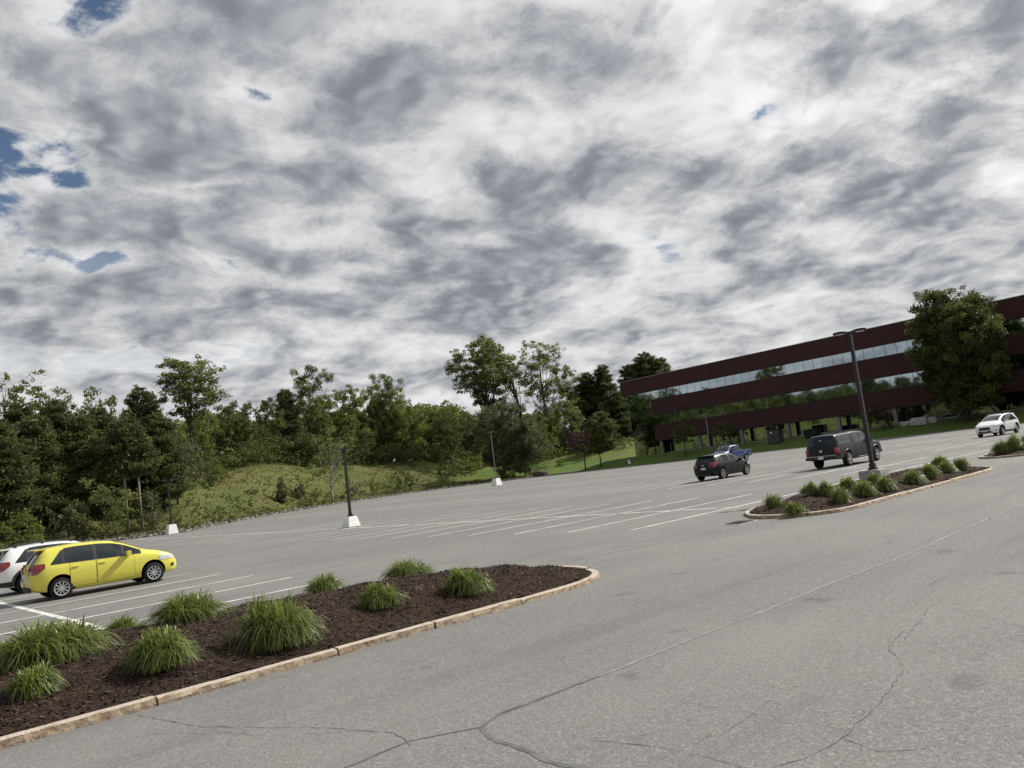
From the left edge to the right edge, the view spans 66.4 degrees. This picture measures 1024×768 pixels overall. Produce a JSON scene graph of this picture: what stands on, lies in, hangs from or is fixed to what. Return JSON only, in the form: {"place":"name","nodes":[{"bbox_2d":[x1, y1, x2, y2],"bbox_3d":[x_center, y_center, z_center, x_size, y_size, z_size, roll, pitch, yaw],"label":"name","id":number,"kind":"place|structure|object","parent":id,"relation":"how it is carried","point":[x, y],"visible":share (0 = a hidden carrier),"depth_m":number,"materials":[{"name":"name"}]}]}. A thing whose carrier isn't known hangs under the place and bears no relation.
{"place":"outdoors","nodes":[
{"label":"outdoors","id":0,"kind":"place"},
{"bbox_2d":[0,437,879,549],"bbox_3d":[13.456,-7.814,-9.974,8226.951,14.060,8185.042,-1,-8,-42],"label":"grassy terrain","id":1,"kind":"structure","parent":0,"point":[618,452],"depth_m":143.63,"materials":[{"name":"green plant"}]},
{"bbox_2d":[0,372,25,416],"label":"broadleaf tree","id":2,"kind":"object","parent":1,"relation":"on","point":[12,397],"visible":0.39,"depth_m":90.62,"materials":[{"name":"green plant"}]},
{"bbox_2d":[0,400,42,490],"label":"pine tree","id":3,"kind":"object","parent":1,"relation":"on","point":[15,413],"visible":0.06,"depth_m":81.74,"materials":[{"name":"green plant"}]},
{"bbox_2d":[0,508,45,547],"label":"shrub","id":4,"kind":"object","parent":1,"relation":"on","point":[7,529],"visible":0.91,"depth_m":70.60,"materials":[{"name":"green plant"}]},
{"bbox_2d":[0,418,50,537],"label":"pine tree","id":5,"kind":"object","parent":1,"relation":"on","point":[15,487],"visible":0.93,"depth_m":74.58,"materials":[{"name":"green plant"}]},
{"bbox_2d":[10,369,61,413],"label":"broadleaf tree","id":6,"kind":"object","parent":1,"relation":"on","point":[36,405],"visible":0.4,"depth_m":90.67,"materials":[{"name":"green plant"}]},
{"bbox_2d":[7,412,77,524],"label":"pine tree","id":7,"kind":"object","parent":1,"relation":"on","point":[41,445],"visible":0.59,"depth_m":79.03,"materials":[{"name":"green plant"}]},
{"bbox_2d":[44,503,84,540],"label":"shrub","id":8,"kind":"object","parent":1,"relation":"on","point":[68,529],"visible":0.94,"depth_m":74.72,"materials":[{"name":"green plant"}]},
{"bbox_2d":[40,398,92,503],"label":"pine tree","id":9,"kind":"object","parent":1,"relation":"on","point":[53,412],"visible":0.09,"depth_m":84.15,"materials":[{"name":"green plant"}]},
{"bbox_2d":[61,498,93,538],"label":"shrub","id":10,"kind":"object","parent":1,"relation":"on","point":[79,507],"visible":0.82,"depth_m":77.00,"materials":[{"name":"green plant"}]},
{"bbox_2d":[51,410,117,526],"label":"pine tree","id":11,"kind":"object","parent":1,"relation":"on","point":[81,448],"visible":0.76,"depth_m":82.43,"materials":[{"name":"green plant"}]},
{"bbox_2d":[68,477,141,538],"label":"shrub","id":12,"kind":"object","parent":1,"relation":"on","point":[118,508],"visible":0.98,"depth_m":77.79,"materials":[{"name":"green plant"}]},
{"bbox_2d":[88,406,136,512],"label":"pine tree","id":13,"kind":"object","parent":1,"relation":"on","point":[104,424],"visible":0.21,"depth_m":88.65,"materials":[{"name":"green plant"}]},
{"bbox_2d":[102,416,138,530],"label":"pine tree","id":14,"kind":"object","parent":1,"relation":"on","point":[117,429],"visible":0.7,"depth_m":82.48,"materials":[{"name":"green plant"}]},
{"bbox_2d":[103,487,142,532],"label":"shrub","id":15,"kind":"object","parent":1,"relation":"on","point":[135,528],"visible":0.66,"depth_m":80.97,"materials":[{"name":"green plant"}]},
{"bbox_2d":[110,421,165,528],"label":"pine tree","id":16,"kind":"object","parent":1,"relation":"on","point":[144,464],"visible":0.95,"depth_m":82.81,"materials":[{"name":"green plant"}]},
{"bbox_2d":[128,487,162,529],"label":"shrub","id":17,"kind":"object","parent":1,"relation":"on","point":[146,518],"visible":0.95,"depth_m":81.41,"materials":[{"name":"green plant"}]},
{"bbox_2d":[107,384,190,503],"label":"pine tree","id":18,"kind":"object","parent":1,"relation":"on","point":[136,411],"visible":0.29,"depth_m":94.16,"materials":[{"name":"green plant"}]},
{"bbox_2d":[128,410,203,508],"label":"pine tree","id":19,"kind":"object","parent":1,"relation":"on","point":[167,442],"visible":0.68,"depth_m":91.33,"materials":[{"name":"green plant"}]},
{"bbox_2d":[152,421,209,504],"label":"broadleaf tree","id":20,"kind":"object","parent":1,"relation":"on","point":[190,448],"visible":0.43,"depth_m":94.53,"materials":[{"name":"green plant"}]},
{"bbox_2d":[152,353,232,473],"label":"broadleaf tree","id":21,"kind":"object","parent":1,"relation":"on","point":[185,389],"visible":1,"depth_m":121.11,"materials":[{"name":"green plant"}]},
{"bbox_2d":[187,408,229,471],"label":"broadleaf tree","id":22,"kind":"object","parent":1,"relation":"on","point":[205,443],"visible":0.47,"depth_m":128.09,"materials":[{"name":"green plant"}]},
{"bbox_2d":[201,404,257,468],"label":"broadleaf tree","id":23,"kind":"object","parent":1,"relation":"on","point":[246,428],"visible":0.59,"depth_m":139.85,"materials":[{"name":"green plant"}]},
{"bbox_2d":[207,424,251,467],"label":"broadleaf tree","id":24,"kind":"object","parent":1,"relation":"on","point":[239,432],"visible":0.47,"depth_m":139.58,"materials":[{"name":"green plant"}]},
{"bbox_2d":[213,400,270,461],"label":"broadleaf tree","id":25,"kind":"object","parent":1,"relation":"on","point":[247,407],"visible":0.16,"depth_m":150.52,"materials":[{"name":"green plant"}]},
{"bbox_2d":[0,459,490,548],"bbox_3d":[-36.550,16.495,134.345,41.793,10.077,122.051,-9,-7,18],"label":"slope brush","id":26,"kind":"object","parent":1,"relation":"on","point":[192,515],"visible":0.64,"depth_m":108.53,"materials":[{"name":"green plant"}]},
{"bbox_2d":[239,396,285,463],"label":"broadleaf tree","id":27,"kind":"object","parent":1,"relation":"on","point":[265,406],"visible":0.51,"depth_m":161.04,"materials":[{"name":"green plant"}]},
{"bbox_2d":[256,431,293,463],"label":"broadleaf tree","id":28,"kind":"object","parent":1,"relation":"on","point":[285,445],"visible":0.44,"depth_m":157.61,"materials":[{"name":"green plant"}]},
{"bbox_2d":[269,388,309,464],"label":"pine tree","id":29,"kind":"object","parent":1,"relation":"on","point":[291,417],"visible":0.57,"depth_m":165.54,"materials":[{"name":"green plant"}]},
{"bbox_2d":[287,425,324,465],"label":"broadleaf tree","id":30,"kind":"object","parent":1,"relation":"on","point":[313,446],"visible":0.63,"depth_m":165.53,"materials":[{"name":"green plant"}]},
{"bbox_2d":[289,364,336,464],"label":"broadleaf tree","id":31,"kind":"object","parent":1,"relation":"on","point":[314,413],"visible":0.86,"depth_m":186.29,"materials":[{"name":"green plant"}]},
{"bbox_2d":[76,471,578,541],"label":"rubble edge","id":32,"kind":"object","parent":1,"relation":"on","point":[179,530],"visible":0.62,"depth_m":99.63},
{"bbox_2d":[308,425,357,502],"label":"broadleaf tree","id":33,"kind":"object","parent":1,"relation":"on","point":[332,467],"visible":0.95,"depth_m":140.45,"materials":[{"name":"green plant"}]},
{"bbox_2d":[64,427,631,507],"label":"undergrowth","id":34,"kind":"object","parent":1,"relation":"on","point":[436,456],"visible":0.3,"depth_m":177.83,"materials":[{"name":"green plant"}]},
{"bbox_2d":[323,383,372,452],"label":"broadleaf tree","id":35,"kind":"object","parent":1,"relation":"on","point":[340,420],"visible":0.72,"depth_m":197.76,"materials":[{"name":"green plant"}]},
{"bbox_2d":[325,426,379,462],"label":"broadleaf tree","id":36,"kind":"object","parent":1,"relation":"on","point":[367,434],"visible":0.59,"depth_m":188.81,"materials":[{"name":"green plant"}]},
{"bbox_2d":[171,402,564,469],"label":"distant wood","id":37,"kind":"object","parent":1,"relation":"on","point":[417,407],"visible":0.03,"depth_m":251.99,"materials":[{"name":"green plant"}]},
{"bbox_2d":[348,388,388,451],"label":"broadleaf tree","id":38,"kind":"object","parent":1,"relation":"on","point":[373,427],"visible":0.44,"depth_m":203.44,"materials":[{"name":"green plant"}]},
{"bbox_2d":[358,372,411,461],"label":"broadleaf tree","id":39,"kind":"object","parent":1,"relation":"on","point":[392,405],"visible":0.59,"depth_m":207.01,"materials":[{"name":"green plant"}]},
{"bbox_2d":[379,409,428,452],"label":"broadleaf tree","id":40,"kind":"object","parent":1,"relation":"on","point":[393,435],"visible":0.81,"depth_m":206.04,"materials":[{"name":"green plant"}]},
{"bbox_2d":[414,411,459,459],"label":"broadleaf tree","id":41,"kind":"object","parent":1,"relation":"on","point":[430,438],"visible":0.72,"depth_m":214.83,"materials":[{"name":"green plant"}]},
{"bbox_2d":[430,399,471,458],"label":"broadleaf tree","id":42,"kind":"object","parent":1,"relation":"on","point":[454,408],"visible":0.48,"depth_m":223.35,"materials":[{"name":"green plant"}]},
{"bbox_2d":[453,417,488,467],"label":"broadleaf tree","id":43,"kind":"object","parent":1,"relation":"on","point":[466,427],"visible":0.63,"depth_m":194.06,"materials":[{"name":"green plant"}]},
{"bbox_2d":[444,332,521,447],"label":"broadleaf tree","id":44,"kind":"object","parent":1,"relation":"on","point":[481,381],"visible":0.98,"depth_m":206.07,"materials":[{"name":"green plant"}]},
{"bbox_2d":[474,395,535,477],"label":"broadleaf tree","id":45,"kind":"object","parent":1,"relation":"on","point":[496,420],"visible":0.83,"depth_m":177.05,"materials":[{"name":"green plant"}]},
{"bbox_2d":[491,353,528,435],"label":"broadleaf tree","id":46,"kind":"object","parent":1,"relation":"on","point":[513,391],"visible":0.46,"depth_m":211.11,"materials":[{"name":"green plant"}]},
{"bbox_2d":[495,413,553,475],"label":"broadleaf tree","id":47,"kind":"object","parent":1,"relation":"on","point":[528,423],"visible":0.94,"depth_m":173.72,"materials":[{"name":"green plant"}]},
{"bbox_2d":[514,340,570,453],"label":"broadleaf tree","id":48,"kind":"object","parent":1,"relation":"on","point":[545,360],"visible":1,"depth_m":208.93,"materials":[{"name":"green plant"}]},
{"bbox_2d":[536,399,584,453],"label":"broadleaf tree","id":49,"kind":"object","parent":1,"relation":"on","point":[572,412],"visible":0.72,"depth_m":201.62,"materials":[{"name":"green plant"}]},
{"bbox_2d":[551,366,593,445],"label":"broadleaf tree","id":50,"kind":"object","parent":1,"relation":"on","point":[571,390],"visible":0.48,"depth_m":216.05,"materials":[{"name":"green plant"}]},
{"bbox_2d":[568,372,603,431],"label":"pine tree","id":51,"kind":"object","parent":1,"relation":"on","point":[586,384],"visible":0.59,"depth_m":215.16,"materials":[{"name":"green plant"}]},
{"bbox_2d":[586,419,612,466],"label":"pine tree","id":52,"kind":"object","parent":1,"relation":"on","point":[599,441],"visible":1,"depth_m":161.09,"materials":[{"name":"green plant"}]},
{"bbox_2d":[582,411,623,449],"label":"pine tree","id":53,"kind":"object","parent":1,"relation":"on","point":[607,424],"visible":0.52,"depth_m":193.56,"materials":[{"name":"green plant"}]},
{"bbox_2d":[589,364,618,417],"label":"pine tree","id":54,"kind":"object","parent":1,"relation":"on","point":[603,376],"visible":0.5,"depth_m":214.94,"materials":[{"name":"green plant"}]},
{"bbox_2d":[597,390,632,438],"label":"pine tree","id":55,"kind":"object","parent":1,"relation":"on","point":[616,406],"visible":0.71,"depth_m":204.86,"materials":[{"name":"green plant"}]},
{"bbox_2d":[631,351,659,376],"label":"pine tree","id":56,"kind":"object","parent":1,"relation":"on","point":[643,367],"visible":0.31,"depth_m":242.65,"materials":[{"name":"green plant"}]},
{"bbox_2d":[619,295,1023,456],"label":"office building","id":57,"kind":"structure","parent":1,"relation":"on","point":[793,390],"depth_m":138.40,"materials":[{"name":"red brick"}]},
{"bbox_2d":[713,401,746,415],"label":"window","id":58,"kind":"structure","parent":57,"relation":"in","point":[736,407],"depth_m":148.70,"materials":[{"name":"green glass"}]},
{"bbox_2d":[741,367,776,381],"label":"window","id":59,"kind":"structure","parent":57,"relation":"in","point":[767,372],"depth_m":144.03,"materials":[{"name":"grey glass"}]},
{"bbox_2d":[746,395,781,410],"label":"window","id":60,"kind":"structure","parent":57,"relation":"in","point":[772,401],"depth_m":143.53,"materials":[{"name":"grey glass"}]},
{"bbox_2d":[776,359,813,375],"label":"window","id":61,"kind":"structure","parent":57,"relation":"in","point":[806,365],"depth_m":138.87,"materials":[{"name":"glass"}]},
{"bbox_2d":[780,389,818,405],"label":"window","id":62,"kind":"structure","parent":57,"relation":"in","point":[808,395],"depth_m":138.26,"materials":[{"name":"green glass"}]},
{"bbox_2d":[790,418,829,435],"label":"window","id":63,"kind":"structure","parent":57,"relation":"in","point":[796,427],"depth_m":139.11,"materials":[{"name":"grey glass"}]},
{"bbox_2d":[812,352,851,368],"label":"window","id":64,"kind":"structure","parent":57,"relation":"in","point":[842,358],"depth_m":133.68,"materials":[{"name":"glass"}]},
{"bbox_2d":[817,382,857,399],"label":"window","id":65,"kind":"structure","parent":57,"relation":"in","point":[848,389],"depth_m":133.13,"materials":[{"name":"green glass"}]},
{"bbox_2d":[827,412,868,431],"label":"window","id":66,"kind":"structure","parent":57,"relation":"in","point":[852,421],"depth_m":133.85,"materials":[{"name":"grey glass"}]},
{"bbox_2d":[855,343,896,360],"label":"window","id":67,"kind":"structure","parent":57,"relation":"in","point":[888,349],"depth_m":128.15,"materials":[{"name":"glass"}]},
{"bbox_2d":[860,375,902,393],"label":"window","id":68,"kind":"structure","parent":57,"relation":"in","point":[891,382],"depth_m":127.62,"materials":[{"name":"glass"}]},
{"bbox_2d":[868,406,913,426],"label":"window","id":69,"kind":"structure","parent":57,"relation":"in","point":[905,413],"depth_m":127.44,"materials":[{"name":"grey glass"}]},
{"bbox_2d":[912,402,957,417],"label":"window","id":70,"kind":"structure","parent":57,"relation":"in","point":[928,410],"depth_m":123.70,"materials":[{"name":"glass"}]},
{"bbox_2d":[971,393,1013,413],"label":"window","id":71,"kind":"structure","parent":57,"relation":"in","point":[1008,405],"depth_m":116.60,"materials":[{"name":"glass"}]},
{"bbox_2d":[0,422,1023,767],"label":"parking lot","id":72,"kind":"structure","parent":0,"point":[820,668],"depth_m":8.65,"materials":[{"name":"grey asphalt"}]},
{"bbox_2d":[0,539,81,592],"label":"parked crossover","id":73,"kind":"object","parent":72,"relation":"on","point":[14,559],"visible":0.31,"depth_m":25.36,"materials":[{"name":"white paint"}]},
{"bbox_2d":[21,540,175,598],"bbox_3d":[-12.229,5.376,23.349,3.996,1.486,2.021,-1,-8,-42],"label":"parked hatchback","id":74,"kind":"object","parent":72,"relation":"on","point":[63,571],"visible":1,"depth_m":22.46,"materials":[{"name":"yellow paint"}]},
{"bbox_2d":[0,564,591,735],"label":"mulch bed","id":75,"kind":"object","parent":72,"relation":"on","point":[102,669],"visible":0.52,"depth_m":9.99,"materials":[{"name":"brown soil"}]},
{"bbox_2d":[1,659,68,703],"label":"tufted plant","id":76,"kind":"object","parent":75,"relation":"on","point":[36,680],"visible":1,"depth_m":8.42,"materials":[{"name":"green plant"}]},
{"bbox_2d":[0,613,125,672],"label":"tufted plant","id":77,"kind":"object","parent":75,"relation":"on","point":[48,642],"visible":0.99,"depth_m":9.79,"materials":[{"name":"green plant"}]},
{"bbox_2d":[100,612,151,632],"bbox_3d":[-6.478,4.005,12.974,1.014,0.420,1.166,-1,-8,-42],"label":"tufted plant","id":78,"kind":"object","parent":75,"relation":"on","point":[122,621],"visible":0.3,"depth_m":12.90,"materials":[{"name":"green plant"}]},
{"bbox_2d":[114,624,212,676],"bbox_3d":[-4.166,3.072,9.232,1.131,0.490,1.295,-1,-8,-42],"label":"tufted plant","id":79,"kind":"object","parent":75,"relation":"on","point":[159,648],"visible":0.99,"depth_m":9.07,"materials":[{"name":"green plant"}]},
{"bbox_2d":[140,587,244,627],"bbox_3d":[-5.079,3.442,12.186,1.636,0.528,1.529,-1,-8,-42],"label":"tufted plant","id":80,"kind":"object","parent":75,"relation":"on","point":[192,608],"visible":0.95,"depth_m":12.01,"materials":[{"name":"green plant"}]},
{"bbox_2d":[218,591,332,657],"bbox_3d":[-3.037,2.996,10.061,1.434,0.709,1.488,-1,-8,-42],"label":"tufted plant","id":81,"kind":"object","parent":75,"relation":"on","point":[274,625],"visible":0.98,"depth_m":9.88,"materials":[{"name":"green plant"}]},
{"bbox_2d":[302,572,348,594],"bbox_3d":[-3.596,3.784,14.943,1.171,0.483,1.197,-1,-8,-42],"label":"tufted plant","id":82,"kind":"object","parent":75,"relation":"on","point":[322,584],"visible":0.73,"depth_m":14.72,"materials":[{"name":"green plant"}]},
{"bbox_2d":[355,579,406,610],"bbox_3d":[-2.004,3.084,11.544,0.912,0.413,0.867,-1,-8,-42],"label":"tufted plant","id":83,"kind":"object","parent":75,"relation":"on","point":[375,596],"visible":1,"depth_m":11.45,"materials":[{"name":"green plant"}]},
{"bbox_2d":[378,557,437,579],"bbox_3d":[-2.084,3.674,15.587,1.517,0.502,1.350,-7,-6,-2],"label":"tufted plant","id":84,"kind":"object","parent":75,"relation":"on","point":[403,568],"visible":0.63,"depth_m":15.44,"materials":[{"name":"green plant"}]},
{"bbox_2d":[438,561,497,596],"bbox_3d":[-0.713,3.010,12.179,1.022,0.483,0.959,-7,-6,3],"label":"tufted plant","id":85,"kind":"object","parent":75,"relation":"on","point":[469,581],"visible":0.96,"depth_m":12.02,"materials":[{"name":"green plant"}]},
{"bbox_2d":[0,565,599,749],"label":"granite kerb","id":86,"kind":"structure","parent":72,"relation":"on","point":[46,730],"depth_m":9.05,"materials":[{"name":"beige stone"}]},
{"bbox_2d":[337,448,359,527],"bbox_3d":[-9.161,5.764,43.564,0.768,4.376,0.768,-1,-8,-42],"label":"lamp post","id":87,"kind":"object","parent":72,"relation":"on","point":[350,520],"visible":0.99,"depth_m":43.38,"materials":[{"name":"black metal"}]},
{"bbox_2d":[345,675,599,767],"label":"pavement crack","id":88,"kind":"object","parent":72,"relation":"on","point":[487,734],"visible":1,"depth_m":5.92,"materials":[{"name":"grey asphalt"}]},
{"bbox_2d":[0,430,1023,634],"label":"painted markings","id":89,"kind":"object","parent":72,"relation":"on","point":[37,611],"visible":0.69,"depth_m":30.26,"materials":[{"name":"white paint"}]},
{"bbox_2d":[140,506,1023,767],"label":"pavement cracks","id":90,"kind":"object","parent":72,"relation":"on","point":[630,743],"visible":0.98,"depth_m":6.49,"materials":[{"name":"grey asphalt"}]},
{"bbox_2d":[693,453,749,480],"bbox_3d":[12.698,4.896,47.108,4.110,1.499,2.083,-1,-8,-42],"label":"parked hatchback","id":91,"kind":"object","parent":72,"relation":"on","point":[722,465],"visible":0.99,"depth_m":45.98,"materials":[{"name":"black paint"}]},
{"bbox_2d":[599,505,1023,675],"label":"worn paint joint","id":92,"kind":"object","parent":72,"relation":"on","point":[756,613],"visible":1,"depth_m":9.80,"materials":[{"name":"grey paint"}]},
{"bbox_2d":[805,431,881,468],"bbox_3d":[18.736,3.621,44.083,5.789,1.872,2.273,-1,-8,-42],"label":"suv","id":93,"kind":"object","parent":72,"relation":"on","point":[846,447],"visible":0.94,"depth_m":42.56,"materials":[{"name":"grey paint"}]},
{"bbox_2d":[744,466,993,518],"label":"granite kerb","id":94,"kind":"structure","parent":72,"relation":"on","point":[842,509],"depth_m":20.33,"materials":[{"name":"beige stone"}]},
{"bbox_2d":[749,465,989,514],"bbox_3d":[11.190,3.124,24.366,12.988,0.331,3.571,-1,-8,-42],"label":"mulch bed","id":95,"kind":"object","parent":72,"relation":"on","point":[814,501],"visible":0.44,"depth_m":21.17,"materials":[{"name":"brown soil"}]},
{"bbox_2d":[833,328,889,479],"bbox_3d":[11.659,0.753,26.026,0.720,5.196,1.027,-1,-8,-42],"label":"lamp post","id":96,"kind":"object","parent":95,"relation":"on","point":[872,469],"visible":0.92,"depth_m":25.95,"materials":[{"name":"metal"}]},
{"bbox_2d":[975,412,1019,436],"bbox_3d":[39.139,3.252,63.154,4.690,1.752,2.208,-2,-8,-36],"label":"white suv","id":97,"kind":"object","parent":72,"relation":"on","point":[1000,424],"visible":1,"depth_m":62.30,"materials":[{"name":"paint"}]},
{"bbox_2d":[0,0,1023,463],"label":"sky","id":98,"kind":"structure","parent":0,"point":[260,190],"materials":[{"name":"grey"}]},
{"bbox_2d":[469,409,1023,476],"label":"lawn","id":99,"kind":"structure","parent":0,"point":[941,425],"depth_m":142.40,"materials":[{"name":"green plant"}]},
{"bbox_2d":[563,428,604,469],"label":"broadleaf tree","id":100,"kind":"object","parent":99,"relation":"on","point":[573,439],"visible":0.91,"depth_m":162.69,"materials":[{"name":"brown plant"}]},
{"bbox_2d":[670,422,696,454],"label":"broadleaf tree","id":101,"kind":"object","parent":99,"relation":"on","point":[688,430],"visible":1,"depth_m":147.64,"materials":[{"name":"green plant"}]},
{"bbox_2d":[903,285,1016,420],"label":"broadleaf tree","id":102,"kind":"object","parent":99,"relation":"on","point":[958,376],"visible":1,"depth_m":110.33,"materials":[{"name":"green plant"}]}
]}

